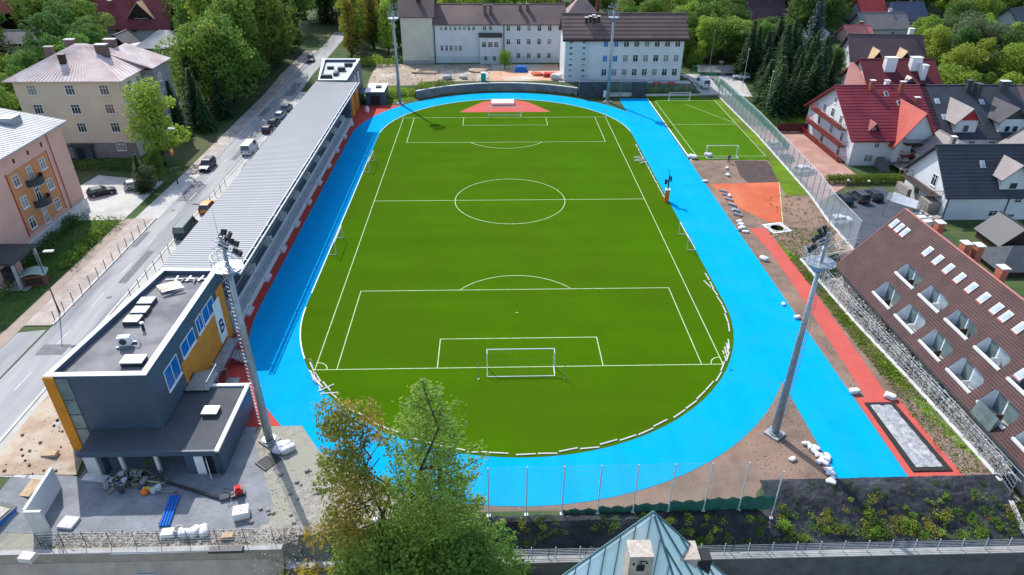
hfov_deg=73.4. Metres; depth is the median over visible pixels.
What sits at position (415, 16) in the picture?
school tower
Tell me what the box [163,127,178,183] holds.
street lamp
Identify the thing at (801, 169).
parked car
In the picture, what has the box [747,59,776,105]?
spruce tree
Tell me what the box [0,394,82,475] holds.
sand fill
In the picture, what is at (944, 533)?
planted shrub
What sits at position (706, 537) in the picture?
planted shrub
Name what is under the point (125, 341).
air conditioner
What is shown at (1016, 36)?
broadleaf tree
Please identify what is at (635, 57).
window
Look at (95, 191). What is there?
parked car
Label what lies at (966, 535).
planted shrub
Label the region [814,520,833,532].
planted shrub
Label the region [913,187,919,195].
window
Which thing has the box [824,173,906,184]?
clipped hedge
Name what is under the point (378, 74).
school yard
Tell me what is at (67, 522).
slab
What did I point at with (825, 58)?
spruce tree
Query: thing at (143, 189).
spruce tree
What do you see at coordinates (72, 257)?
bush
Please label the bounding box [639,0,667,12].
broadleaf tree
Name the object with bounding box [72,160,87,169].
bush
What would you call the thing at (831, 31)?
spruce tree
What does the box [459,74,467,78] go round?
rubble heap
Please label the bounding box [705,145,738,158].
training goal
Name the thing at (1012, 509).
planted shrub
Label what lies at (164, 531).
cement box
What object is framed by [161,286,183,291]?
roof plank
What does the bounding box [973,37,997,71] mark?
broadleaf tree
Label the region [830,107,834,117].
window
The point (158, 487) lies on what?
bucket
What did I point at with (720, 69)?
car shelter
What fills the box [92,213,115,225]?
bush
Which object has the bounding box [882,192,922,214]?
pergola
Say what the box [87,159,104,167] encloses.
bush
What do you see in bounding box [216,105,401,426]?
red apron
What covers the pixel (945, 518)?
planted shrub
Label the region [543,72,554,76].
site stack
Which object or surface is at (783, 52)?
spruce tree
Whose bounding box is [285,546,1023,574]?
river wall
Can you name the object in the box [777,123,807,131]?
board fence
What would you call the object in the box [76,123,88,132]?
window
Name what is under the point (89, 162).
bush
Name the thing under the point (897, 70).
red roof
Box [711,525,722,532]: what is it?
planted shrub
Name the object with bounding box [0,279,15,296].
bush
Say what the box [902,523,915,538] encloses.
planted shrub
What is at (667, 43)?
window
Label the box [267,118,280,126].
parked car
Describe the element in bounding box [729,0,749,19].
broadleaf tree
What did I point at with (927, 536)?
planted shrub
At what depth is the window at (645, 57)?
171.32 m
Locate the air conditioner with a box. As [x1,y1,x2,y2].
[116,334,140,348]
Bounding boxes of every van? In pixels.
[172,216,198,238]
[240,139,257,154]
[695,76,710,87]
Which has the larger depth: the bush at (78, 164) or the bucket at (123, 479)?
the bush at (78, 164)
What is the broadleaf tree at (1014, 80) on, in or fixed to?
on the ground at (190, 152)
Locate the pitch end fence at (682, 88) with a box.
[646,82,718,93]
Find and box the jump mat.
[491,99,514,105]
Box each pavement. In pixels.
[0,92,305,479]
[24,218,153,325]
[136,174,199,217]
[183,50,317,173]
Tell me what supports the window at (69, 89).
in the apartment house at (77, 86)
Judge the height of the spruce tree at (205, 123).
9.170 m
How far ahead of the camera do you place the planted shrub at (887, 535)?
58.46 m
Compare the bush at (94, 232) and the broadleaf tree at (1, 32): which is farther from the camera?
the broadleaf tree at (1, 32)
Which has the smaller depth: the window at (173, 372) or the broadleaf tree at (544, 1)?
the window at (173, 372)
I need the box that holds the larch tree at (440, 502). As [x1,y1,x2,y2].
[354,376,516,574]
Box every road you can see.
[0,32,342,437]
[0,330,45,376]
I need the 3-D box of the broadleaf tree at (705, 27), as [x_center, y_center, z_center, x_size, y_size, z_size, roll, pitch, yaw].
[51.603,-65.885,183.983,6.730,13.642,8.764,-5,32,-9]
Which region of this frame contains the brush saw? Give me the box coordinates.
[140,487,176,495]
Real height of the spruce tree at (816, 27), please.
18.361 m
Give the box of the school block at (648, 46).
[558,12,689,80]
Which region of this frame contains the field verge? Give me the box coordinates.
[777,242,980,461]
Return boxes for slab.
[17,551,37,563]
[19,479,40,496]
[56,515,80,529]
[81,473,109,482]
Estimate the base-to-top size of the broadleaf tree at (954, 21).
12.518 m
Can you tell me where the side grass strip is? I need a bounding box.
[712,99,807,195]
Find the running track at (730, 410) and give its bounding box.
[249,93,781,505]
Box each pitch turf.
[301,99,733,457]
[646,96,768,159]
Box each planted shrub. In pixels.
[518,516,526,529]
[525,537,538,547]
[550,515,560,524]
[612,515,622,529]
[665,517,673,524]
[678,526,687,533]
[680,509,691,520]
[704,534,713,543]
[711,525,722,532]
[716,511,728,525]
[723,530,733,542]
[745,514,753,521]
[751,515,762,523]
[774,518,787,529]
[782,519,795,529]
[784,509,798,519]
[788,528,805,540]
[806,521,817,530]
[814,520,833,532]
[820,509,832,524]
[829,521,848,534]
[830,518,849,530]
[843,525,859,535]
[856,521,868,533]
[863,510,878,523]
[864,506,876,519]
[865,528,880,538]
[866,508,875,517]
[867,493,878,503]
[868,528,878,539]
[871,486,883,498]
[873,522,889,535]
[881,518,892,527]
[883,526,895,540]
[891,524,905,535]
[901,519,910,527]
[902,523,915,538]
[908,511,917,519]
[909,519,921,529]
[913,524,933,540]
[917,526,926,540]
[922,514,934,527]
[924,524,941,538]
[932,508,955,522]
[932,512,948,524]
[938,528,950,537]
[947,503,961,515]
[956,528,970,544]
[960,530,974,541]
[964,512,978,524]
[964,526,973,537]
[970,489,989,499]
[972,521,988,530]
[973,524,986,533]
[973,531,986,538]
[974,529,988,544]
[980,505,995,515]
[992,517,1009,529]
[1004,504,1019,515]
[1006,528,1019,538]
[1007,513,1023,530]
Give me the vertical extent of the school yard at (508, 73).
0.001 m
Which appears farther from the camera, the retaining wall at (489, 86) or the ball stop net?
the retaining wall at (489, 86)
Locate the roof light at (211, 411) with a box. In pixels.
[201,405,220,416]
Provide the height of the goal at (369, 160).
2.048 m
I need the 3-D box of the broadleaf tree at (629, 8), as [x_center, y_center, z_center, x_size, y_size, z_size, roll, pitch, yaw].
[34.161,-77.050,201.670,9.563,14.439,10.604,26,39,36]
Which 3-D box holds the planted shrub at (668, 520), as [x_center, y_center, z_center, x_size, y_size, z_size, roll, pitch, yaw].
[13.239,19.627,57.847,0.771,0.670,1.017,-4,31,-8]
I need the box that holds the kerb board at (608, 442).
[600,439,616,444]
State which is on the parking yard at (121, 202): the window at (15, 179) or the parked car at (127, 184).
the parked car at (127, 184)
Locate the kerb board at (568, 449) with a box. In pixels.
[559,447,577,451]
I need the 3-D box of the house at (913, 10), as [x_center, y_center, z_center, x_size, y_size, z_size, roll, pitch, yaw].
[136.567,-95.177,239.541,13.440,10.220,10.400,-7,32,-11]
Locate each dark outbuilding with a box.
[974,211,1023,246]
[980,246,1023,275]
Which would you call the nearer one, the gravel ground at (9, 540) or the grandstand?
the gravel ground at (9, 540)
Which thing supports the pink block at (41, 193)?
on the ground at (190, 152)
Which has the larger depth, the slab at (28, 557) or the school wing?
the school wing
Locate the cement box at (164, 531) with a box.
[160,527,175,538]
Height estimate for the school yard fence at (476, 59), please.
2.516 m
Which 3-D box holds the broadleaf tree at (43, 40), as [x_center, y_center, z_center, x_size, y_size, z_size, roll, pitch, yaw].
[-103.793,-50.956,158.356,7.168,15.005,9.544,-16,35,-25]
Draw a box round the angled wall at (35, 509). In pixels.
[22,467,61,533]
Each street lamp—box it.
[36,249,59,312]
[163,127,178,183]
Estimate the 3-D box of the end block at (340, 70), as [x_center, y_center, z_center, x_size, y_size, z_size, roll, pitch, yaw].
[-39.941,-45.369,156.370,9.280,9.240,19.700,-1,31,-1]
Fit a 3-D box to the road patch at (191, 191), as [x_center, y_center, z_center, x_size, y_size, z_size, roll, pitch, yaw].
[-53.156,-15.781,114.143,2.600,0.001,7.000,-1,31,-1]
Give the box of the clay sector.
[711,182,781,222]
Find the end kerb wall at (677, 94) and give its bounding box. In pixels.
[645,94,720,95]
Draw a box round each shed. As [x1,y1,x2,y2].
[112,29,140,45]
[803,28,829,43]
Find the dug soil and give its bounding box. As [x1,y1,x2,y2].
[734,160,778,182]
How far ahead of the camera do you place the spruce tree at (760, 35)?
177.92 m
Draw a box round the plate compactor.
[219,484,245,501]
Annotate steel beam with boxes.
[208,545,243,553]
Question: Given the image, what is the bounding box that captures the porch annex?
[76,383,253,478]
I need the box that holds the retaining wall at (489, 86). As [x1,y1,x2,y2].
[416,79,577,98]
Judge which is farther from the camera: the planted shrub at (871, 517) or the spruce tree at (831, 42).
the spruce tree at (831, 42)
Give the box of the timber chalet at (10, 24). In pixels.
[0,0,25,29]
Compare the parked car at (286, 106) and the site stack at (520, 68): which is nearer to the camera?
the parked car at (286, 106)
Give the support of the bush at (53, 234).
on the lawn at (24, 293)
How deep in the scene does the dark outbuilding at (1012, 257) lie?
99.18 m
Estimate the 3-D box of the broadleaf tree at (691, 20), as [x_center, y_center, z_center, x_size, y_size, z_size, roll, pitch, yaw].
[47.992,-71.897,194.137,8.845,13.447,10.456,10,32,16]
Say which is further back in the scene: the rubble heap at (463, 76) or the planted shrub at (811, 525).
the rubble heap at (463, 76)
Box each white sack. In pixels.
[272,440,281,454]
[276,440,291,446]
[280,442,295,454]
[687,154,697,158]
[759,255,768,260]
[788,456,796,461]
[802,441,810,445]
[807,443,812,449]
[815,458,822,464]
[822,456,830,461]
[822,459,829,465]
[824,467,833,470]
[826,470,835,475]
[826,478,836,484]
[849,387,860,394]
[883,391,896,400]
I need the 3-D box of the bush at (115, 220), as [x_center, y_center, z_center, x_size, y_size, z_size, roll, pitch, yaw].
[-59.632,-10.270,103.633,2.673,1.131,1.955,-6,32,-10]
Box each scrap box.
[103,480,108,489]
[139,476,148,485]
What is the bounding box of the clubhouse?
[42,268,234,449]
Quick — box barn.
[0,29,41,47]
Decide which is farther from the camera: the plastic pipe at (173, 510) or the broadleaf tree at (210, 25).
the broadleaf tree at (210, 25)
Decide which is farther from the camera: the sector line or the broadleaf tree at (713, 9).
the broadleaf tree at (713, 9)
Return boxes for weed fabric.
[363,510,780,555]
[760,474,1023,549]
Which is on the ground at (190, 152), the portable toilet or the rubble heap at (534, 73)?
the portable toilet
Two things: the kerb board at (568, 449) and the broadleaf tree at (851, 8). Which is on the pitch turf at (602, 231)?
the kerb board at (568, 449)
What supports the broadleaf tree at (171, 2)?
on the ground at (190, 152)
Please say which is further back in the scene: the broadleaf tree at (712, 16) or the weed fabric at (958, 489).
the broadleaf tree at (712, 16)
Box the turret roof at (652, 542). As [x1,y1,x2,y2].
[562,510,724,574]
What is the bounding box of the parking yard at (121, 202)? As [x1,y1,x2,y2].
[78,175,163,219]
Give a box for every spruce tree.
[0,22,18,49]
[0,34,15,57]
[131,154,155,194]
[165,80,193,137]
[178,56,213,119]
[182,67,217,130]
[194,87,217,133]
[211,64,239,121]
[311,0,338,24]
[731,20,761,80]
[744,25,763,73]
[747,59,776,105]
[749,30,775,79]
[749,47,773,91]
[755,56,792,113]
[757,64,790,120]
[770,16,785,57]
[771,24,794,77]
[772,23,795,67]
[773,35,790,87]
[774,47,786,88]
[783,0,810,32]
[784,68,806,118]
[785,45,802,89]
[786,52,807,99]
[789,18,803,59]
[794,24,804,55]
[796,54,826,117]
[801,0,826,56]
[803,41,815,92]
[804,37,818,68]
[804,38,812,70]
[806,46,829,92]
[811,30,822,67]
[815,35,832,79]
[818,30,835,59]
[821,34,833,76]
[825,54,838,90]
[886,0,909,1]
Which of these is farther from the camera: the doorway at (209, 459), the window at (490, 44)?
the window at (490, 44)
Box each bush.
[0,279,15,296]
[20,254,33,266]
[25,253,46,261]
[28,242,51,257]
[37,234,52,248]
[37,238,59,250]
[47,228,64,240]
[59,224,71,232]
[59,259,68,267]
[60,215,79,226]
[61,212,79,226]
[62,251,79,265]
[65,250,78,259]
[68,212,90,223]
[70,244,91,255]
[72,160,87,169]
[77,158,97,168]
[82,235,94,247]
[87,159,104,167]
[88,227,102,236]
[90,156,113,168]
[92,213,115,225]
[92,233,100,242]
[93,224,107,231]
[97,217,122,228]
[108,217,126,223]
[111,157,128,167]
[118,157,131,168]
[127,155,146,166]
[277,566,317,574]
[294,558,334,574]
[309,516,341,560]
[326,539,356,557]
[353,53,364,64]
[365,54,377,65]
[371,52,380,63]
[377,55,383,64]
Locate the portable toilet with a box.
[481,72,485,81]
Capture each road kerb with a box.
[0,92,300,442]
[52,218,156,324]
[200,50,316,174]
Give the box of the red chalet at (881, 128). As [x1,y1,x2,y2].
[801,79,939,175]
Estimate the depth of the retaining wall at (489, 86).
170.26 m
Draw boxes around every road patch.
[35,344,70,354]
[118,250,154,282]
[131,232,149,246]
[177,184,206,200]
[231,150,240,159]
[258,108,270,115]
[284,83,301,95]
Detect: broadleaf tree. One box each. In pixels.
[0,11,7,22]
[0,28,3,43]
[0,51,32,75]
[0,73,16,109]
[0,85,20,111]
[1,0,39,28]
[2,64,25,91]
[3,48,41,76]
[10,89,21,111]
[11,44,45,61]
[14,0,46,28]
[17,10,77,56]
[37,32,64,58]
[41,0,64,9]
[41,0,80,34]
[53,31,90,51]
[57,0,115,37]
[62,16,108,37]
[64,0,96,17]
[66,15,103,38]
[72,22,107,40]
[78,28,103,44]
[120,77,192,165]
[131,164,159,194]
[143,144,166,180]
[152,23,234,103]
[159,0,177,31]
[167,0,179,27]
[167,20,238,98]
[169,0,211,34]
[183,0,208,24]
[188,12,260,107]
[190,18,236,104]
[203,0,270,92]
[204,10,239,75]
[219,0,298,74]
[236,12,266,83]
[280,0,298,13]
[291,0,314,27]
[303,0,320,19]
[324,519,444,574]
[333,0,343,15]
[334,0,364,35]
[337,0,365,58]
[343,1,364,34]
[356,0,380,27]
[359,0,383,48]
[377,0,397,54]
[379,0,399,45]
[427,519,534,574]
[437,0,462,2]
[461,0,481,2]
[476,0,499,2]
[495,0,531,2]
[498,49,512,68]
[531,0,558,2]
[600,0,617,12]
[615,0,642,12]
[616,0,632,12]
[619,0,644,11]
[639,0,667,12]
[657,0,672,12]
[664,3,687,12]
[670,0,691,6]
[672,8,698,44]
[673,4,691,15]
[682,29,695,65]
[684,0,698,15]
[686,17,696,37]
[687,45,706,68]
[689,23,702,47]
[690,0,732,37]
[690,15,719,64]
[692,0,713,8]
[696,13,716,61]
[702,15,749,64]
[717,0,732,13]
[724,2,754,20]
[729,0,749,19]
[729,20,757,60]
[736,26,763,55]
[760,16,779,33]
[760,20,776,53]
[771,17,799,46]
[787,0,830,31]
[818,0,852,28]
[829,48,846,75]
[830,4,846,20]
[841,0,855,14]
[912,16,929,34]
[915,0,938,7]
[916,14,941,45]
[920,27,952,55]
[926,24,952,61]
[931,0,949,15]
[937,25,982,63]
[938,42,993,82]
[938,63,982,83]
[940,13,960,34]
[941,0,976,24]
[942,17,965,58]
[943,0,981,19]
[948,9,994,50]
[949,0,969,6]
[954,17,996,50]
[969,0,1006,19]
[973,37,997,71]
[973,51,1009,83]
[975,21,1013,61]
[977,72,996,83]
[980,12,996,20]
[985,17,1000,28]
[989,29,1023,68]
[993,71,1023,83]
[994,42,1023,83]
[997,0,1017,9]
[1001,23,1023,47]
[1007,0,1023,7]
[1010,20,1023,30]
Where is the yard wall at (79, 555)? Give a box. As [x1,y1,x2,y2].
[0,544,285,565]
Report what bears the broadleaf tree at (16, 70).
on the ground at (190, 152)
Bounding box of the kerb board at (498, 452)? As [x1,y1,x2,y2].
[489,452,507,453]
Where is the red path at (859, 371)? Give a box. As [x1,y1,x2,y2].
[750,228,884,396]
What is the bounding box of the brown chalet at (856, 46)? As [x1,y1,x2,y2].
[838,28,925,67]
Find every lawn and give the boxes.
[0,221,119,324]
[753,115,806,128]
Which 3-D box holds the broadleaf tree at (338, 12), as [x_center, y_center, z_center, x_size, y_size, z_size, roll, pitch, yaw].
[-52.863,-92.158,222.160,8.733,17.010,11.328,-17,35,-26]
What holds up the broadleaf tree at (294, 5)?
on the ground at (190, 152)
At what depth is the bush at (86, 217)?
103.41 m
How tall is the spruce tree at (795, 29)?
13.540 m
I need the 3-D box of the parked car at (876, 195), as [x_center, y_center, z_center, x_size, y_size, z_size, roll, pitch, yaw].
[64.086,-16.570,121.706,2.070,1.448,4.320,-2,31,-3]
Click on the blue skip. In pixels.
(7, 510)
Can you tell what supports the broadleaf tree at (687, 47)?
on the ground at (190, 152)
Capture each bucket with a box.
[117,471,123,477]
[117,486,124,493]
[121,477,126,483]
[149,487,155,493]
[154,484,161,490]
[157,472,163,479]
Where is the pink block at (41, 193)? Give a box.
[0,108,89,290]
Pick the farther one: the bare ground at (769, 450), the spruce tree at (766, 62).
the spruce tree at (766, 62)
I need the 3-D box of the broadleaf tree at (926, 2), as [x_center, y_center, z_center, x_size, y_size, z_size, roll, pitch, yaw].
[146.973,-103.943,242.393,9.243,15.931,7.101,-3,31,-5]
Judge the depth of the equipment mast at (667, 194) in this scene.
113.02 m
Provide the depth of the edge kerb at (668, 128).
147.35 m
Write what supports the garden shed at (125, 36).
on the ground at (190, 152)
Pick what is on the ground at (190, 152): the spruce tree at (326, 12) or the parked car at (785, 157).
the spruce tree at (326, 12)
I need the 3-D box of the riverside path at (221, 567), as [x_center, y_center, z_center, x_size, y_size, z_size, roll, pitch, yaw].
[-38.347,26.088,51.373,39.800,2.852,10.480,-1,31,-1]
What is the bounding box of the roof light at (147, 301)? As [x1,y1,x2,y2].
[136,297,157,306]
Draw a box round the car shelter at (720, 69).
[696,61,734,74]
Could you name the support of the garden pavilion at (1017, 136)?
on the ground at (190, 152)
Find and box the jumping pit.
[864,402,952,471]
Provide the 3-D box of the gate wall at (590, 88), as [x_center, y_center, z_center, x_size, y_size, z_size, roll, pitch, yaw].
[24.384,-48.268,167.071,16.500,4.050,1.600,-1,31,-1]
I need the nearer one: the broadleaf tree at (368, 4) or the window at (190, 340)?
the window at (190, 340)
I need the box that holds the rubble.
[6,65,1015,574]
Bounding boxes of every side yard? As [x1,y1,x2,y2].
[823,186,952,247]
[831,233,850,282]
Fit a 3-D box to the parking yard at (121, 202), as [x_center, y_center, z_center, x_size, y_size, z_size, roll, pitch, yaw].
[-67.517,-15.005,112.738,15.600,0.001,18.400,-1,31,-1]
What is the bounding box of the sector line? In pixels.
[779,183,782,223]
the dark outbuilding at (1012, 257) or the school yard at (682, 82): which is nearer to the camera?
the dark outbuilding at (1012, 257)
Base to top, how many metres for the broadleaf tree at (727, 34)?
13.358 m
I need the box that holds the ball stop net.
[371,462,784,520]
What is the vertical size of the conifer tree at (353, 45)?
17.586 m
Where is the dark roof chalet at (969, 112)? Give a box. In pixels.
[919,79,1023,143]
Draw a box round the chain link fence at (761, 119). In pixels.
[718,77,861,248]
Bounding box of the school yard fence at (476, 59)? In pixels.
[431,56,556,65]
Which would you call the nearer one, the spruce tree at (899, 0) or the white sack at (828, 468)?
the white sack at (828, 468)
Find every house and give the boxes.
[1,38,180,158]
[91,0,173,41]
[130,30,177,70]
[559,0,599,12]
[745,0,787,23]
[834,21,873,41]
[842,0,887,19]
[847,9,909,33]
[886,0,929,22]
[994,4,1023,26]
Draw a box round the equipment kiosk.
[359,83,387,104]
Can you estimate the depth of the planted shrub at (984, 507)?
59.85 m
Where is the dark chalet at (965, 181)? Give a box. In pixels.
[894,143,1023,219]
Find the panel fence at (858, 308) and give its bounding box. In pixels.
[801,238,1023,495]
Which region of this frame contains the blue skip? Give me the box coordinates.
[0,502,17,526]
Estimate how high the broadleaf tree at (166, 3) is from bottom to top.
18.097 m
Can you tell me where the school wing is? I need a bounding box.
[432,3,565,63]
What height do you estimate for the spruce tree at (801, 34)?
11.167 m
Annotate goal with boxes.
[327,226,342,254]
[363,150,374,171]
[486,348,554,376]
[488,106,521,117]
[668,92,690,100]
[678,222,695,249]
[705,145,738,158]
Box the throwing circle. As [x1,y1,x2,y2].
[762,222,791,233]
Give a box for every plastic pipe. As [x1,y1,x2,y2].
[158,495,171,526]
[161,495,174,526]
[164,495,176,526]
[167,494,179,525]
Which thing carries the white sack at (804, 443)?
on the bare ground at (769, 450)
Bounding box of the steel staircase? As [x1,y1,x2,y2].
[184,333,254,391]
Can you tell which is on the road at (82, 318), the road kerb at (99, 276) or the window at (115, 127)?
the road kerb at (99, 276)
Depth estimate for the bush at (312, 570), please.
55.65 m
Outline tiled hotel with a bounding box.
[835,208,1023,496]
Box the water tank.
[232,503,250,521]
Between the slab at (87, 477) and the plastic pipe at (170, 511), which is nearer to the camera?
the plastic pipe at (170, 511)
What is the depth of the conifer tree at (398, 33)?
199.72 m
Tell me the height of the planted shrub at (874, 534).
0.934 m
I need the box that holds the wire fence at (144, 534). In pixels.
[35,527,273,546]
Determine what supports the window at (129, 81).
in the apartment house at (77, 86)
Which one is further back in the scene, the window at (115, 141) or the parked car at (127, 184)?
the window at (115, 141)
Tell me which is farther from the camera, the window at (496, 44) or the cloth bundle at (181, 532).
the window at (496, 44)
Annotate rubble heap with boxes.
[411,68,439,73]
[442,74,451,79]
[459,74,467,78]
[468,66,491,72]
[531,71,542,75]
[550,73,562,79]
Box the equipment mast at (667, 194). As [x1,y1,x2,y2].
[664,169,671,201]
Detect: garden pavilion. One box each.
[912,129,965,159]
[997,128,1023,143]
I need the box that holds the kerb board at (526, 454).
[516,453,535,455]
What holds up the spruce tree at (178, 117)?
on the ground at (190, 152)
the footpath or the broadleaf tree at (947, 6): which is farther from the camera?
the broadleaf tree at (947, 6)
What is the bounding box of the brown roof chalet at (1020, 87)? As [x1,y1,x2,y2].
[1016,84,1023,101]
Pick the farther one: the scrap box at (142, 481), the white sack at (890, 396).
the white sack at (890, 396)
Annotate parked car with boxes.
[86,185,116,197]
[122,179,137,190]
[198,155,216,170]
[198,200,215,212]
[261,124,274,133]
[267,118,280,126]
[274,111,286,118]
[280,103,292,111]
[307,53,314,61]
[733,72,750,79]
[767,140,786,147]
[777,152,794,160]
[792,164,814,173]
[828,214,853,224]
[833,193,854,204]
[847,190,870,202]
[864,189,883,200]
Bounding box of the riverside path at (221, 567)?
[0,559,283,574]
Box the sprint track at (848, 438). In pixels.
[620,98,907,477]
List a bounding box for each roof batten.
[178,275,197,280]
[183,277,204,282]
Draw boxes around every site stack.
[514,65,527,71]
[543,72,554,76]
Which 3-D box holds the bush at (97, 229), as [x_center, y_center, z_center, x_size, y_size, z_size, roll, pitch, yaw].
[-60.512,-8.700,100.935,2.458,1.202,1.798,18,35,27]
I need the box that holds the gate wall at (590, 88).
[578,80,646,97]
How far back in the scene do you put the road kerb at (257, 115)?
150.69 m
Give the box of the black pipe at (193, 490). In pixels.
[164,480,219,499]
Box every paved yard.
[0,474,272,533]
[80,427,273,504]
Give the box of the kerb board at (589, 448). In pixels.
[580,446,599,449]
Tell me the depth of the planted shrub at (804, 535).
58.26 m
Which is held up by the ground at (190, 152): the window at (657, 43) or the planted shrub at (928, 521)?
the planted shrub at (928, 521)
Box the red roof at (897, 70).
[838,56,942,84]
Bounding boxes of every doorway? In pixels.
[202,456,216,473]
[370,96,379,104]
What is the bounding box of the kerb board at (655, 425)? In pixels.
[653,419,667,426]
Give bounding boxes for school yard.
[367,64,490,85]
[491,64,562,80]
[559,81,690,83]
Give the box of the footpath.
[0,219,132,348]
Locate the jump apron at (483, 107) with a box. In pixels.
[461,100,549,111]
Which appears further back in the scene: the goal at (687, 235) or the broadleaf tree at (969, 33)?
the broadleaf tree at (969, 33)
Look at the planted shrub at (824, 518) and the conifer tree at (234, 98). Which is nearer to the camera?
the planted shrub at (824, 518)
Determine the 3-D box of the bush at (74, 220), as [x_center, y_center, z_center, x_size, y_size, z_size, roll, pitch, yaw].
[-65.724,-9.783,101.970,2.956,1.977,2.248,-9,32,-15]
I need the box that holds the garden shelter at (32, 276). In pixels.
[19,266,49,286]
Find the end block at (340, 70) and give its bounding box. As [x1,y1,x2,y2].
[318,59,363,119]
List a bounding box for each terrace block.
[912,209,923,212]
[916,215,927,219]
[923,219,933,226]
[931,215,941,226]
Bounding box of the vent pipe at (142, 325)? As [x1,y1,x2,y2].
[139,321,144,330]
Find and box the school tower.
[397,0,436,63]
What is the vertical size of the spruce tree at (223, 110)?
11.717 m
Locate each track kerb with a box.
[300,157,369,358]
[380,99,630,132]
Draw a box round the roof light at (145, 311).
[130,306,151,316]
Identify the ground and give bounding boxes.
[0,0,1023,574]
[0,530,301,558]
[253,426,393,534]
[254,523,371,574]
[393,441,770,527]
[689,160,991,474]
[740,382,836,481]
[821,278,1022,502]
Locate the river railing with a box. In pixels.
[490,537,1023,558]
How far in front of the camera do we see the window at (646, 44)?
169.57 m
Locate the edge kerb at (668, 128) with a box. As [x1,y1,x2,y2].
[647,98,690,159]
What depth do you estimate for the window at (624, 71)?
172.96 m
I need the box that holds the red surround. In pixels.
[855,397,962,476]
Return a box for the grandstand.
[159,81,359,332]
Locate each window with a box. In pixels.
[11,174,22,188]
[20,195,30,209]
[25,85,38,95]
[25,165,34,179]
[28,216,38,230]
[32,104,44,114]
[33,187,42,200]
[38,157,48,170]
[41,208,51,224]
[46,177,55,191]
[53,197,61,210]
[64,85,75,95]
[70,104,81,114]
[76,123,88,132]
[98,85,109,95]
[104,104,115,113]
[110,123,121,132]
[115,141,126,150]
[127,79,132,90]
[135,75,141,83]
[157,72,162,81]
[163,353,182,392]
[180,327,197,359]
[195,313,205,335]
[201,296,216,325]
[488,42,492,47]
[494,42,498,47]
[601,69,606,75]
[602,55,607,61]
[611,69,616,75]
[612,55,617,61]
[621,69,626,75]
[622,55,627,61]
[631,69,636,75]
[632,55,637,61]
[641,69,646,75]
[643,55,648,61]
[644,42,649,46]
[651,69,656,75]
[653,55,658,61]
[654,41,659,46]
[661,69,666,75]
[663,55,668,61]
[665,41,670,46]
[671,69,676,75]
[673,55,678,61]
[675,41,680,46]
[829,124,833,134]
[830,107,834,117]
[835,146,840,155]
[839,132,843,142]
[862,155,873,162]
[874,142,879,147]
[896,157,903,161]
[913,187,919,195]
[930,173,938,187]
[987,210,998,216]
[1013,199,1021,203]
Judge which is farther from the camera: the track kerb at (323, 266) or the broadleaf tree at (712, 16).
the broadleaf tree at (712, 16)
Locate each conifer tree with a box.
[219,23,246,101]
[263,10,291,64]
[265,0,283,68]
[281,0,306,53]
[343,0,363,53]
[364,2,381,46]
[390,1,401,43]
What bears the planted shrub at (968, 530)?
on the weed fabric at (958, 489)
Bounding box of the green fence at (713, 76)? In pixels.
[692,65,722,91]
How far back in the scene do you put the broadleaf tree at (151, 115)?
118.77 m
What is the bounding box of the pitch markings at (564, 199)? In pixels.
[314,117,722,369]
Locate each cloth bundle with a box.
[177,527,189,537]
[187,524,199,538]
[199,523,208,537]
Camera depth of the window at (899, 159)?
133.93 m
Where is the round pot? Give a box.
[173,524,183,533]
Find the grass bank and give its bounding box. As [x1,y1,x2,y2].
[387,84,445,100]
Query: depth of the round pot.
56.34 m
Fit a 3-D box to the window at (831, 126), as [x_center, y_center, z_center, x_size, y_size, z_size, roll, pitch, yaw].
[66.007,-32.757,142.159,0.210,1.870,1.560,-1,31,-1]
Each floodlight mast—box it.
[209,207,280,448]
[387,3,403,104]
[603,3,619,102]
[763,211,839,441]
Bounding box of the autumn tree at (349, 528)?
[301,393,416,574]
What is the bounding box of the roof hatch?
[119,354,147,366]
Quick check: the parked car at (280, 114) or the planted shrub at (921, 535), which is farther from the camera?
the parked car at (280, 114)
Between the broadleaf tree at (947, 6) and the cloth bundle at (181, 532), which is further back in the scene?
the broadleaf tree at (947, 6)
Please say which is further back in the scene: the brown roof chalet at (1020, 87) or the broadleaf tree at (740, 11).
the broadleaf tree at (740, 11)
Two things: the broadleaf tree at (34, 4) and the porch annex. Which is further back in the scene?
the broadleaf tree at (34, 4)
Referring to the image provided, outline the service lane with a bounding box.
[680,74,751,96]
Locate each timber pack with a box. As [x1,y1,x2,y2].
[40,450,59,456]
[221,532,234,539]
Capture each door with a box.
[75,148,86,158]
[193,456,206,473]
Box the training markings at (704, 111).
[655,101,763,154]
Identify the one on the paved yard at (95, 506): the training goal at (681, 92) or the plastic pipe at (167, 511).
the plastic pipe at (167, 511)
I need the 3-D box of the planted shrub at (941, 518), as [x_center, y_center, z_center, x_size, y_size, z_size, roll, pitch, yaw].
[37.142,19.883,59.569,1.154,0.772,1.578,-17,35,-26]
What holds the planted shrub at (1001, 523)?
on the ground at (190, 152)
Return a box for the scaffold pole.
[111,551,207,554]
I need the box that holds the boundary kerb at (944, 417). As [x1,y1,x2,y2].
[718,96,1023,533]
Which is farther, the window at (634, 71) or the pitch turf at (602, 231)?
the window at (634, 71)
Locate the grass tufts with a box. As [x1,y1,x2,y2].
[0,79,987,473]
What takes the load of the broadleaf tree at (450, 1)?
on the ground at (190, 152)
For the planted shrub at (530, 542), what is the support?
on the weed fabric at (582, 534)
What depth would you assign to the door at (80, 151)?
126.63 m
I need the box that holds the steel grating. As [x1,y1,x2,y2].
[255,451,280,470]
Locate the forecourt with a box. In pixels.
[748,124,857,201]
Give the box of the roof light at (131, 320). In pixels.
[122,315,144,325]

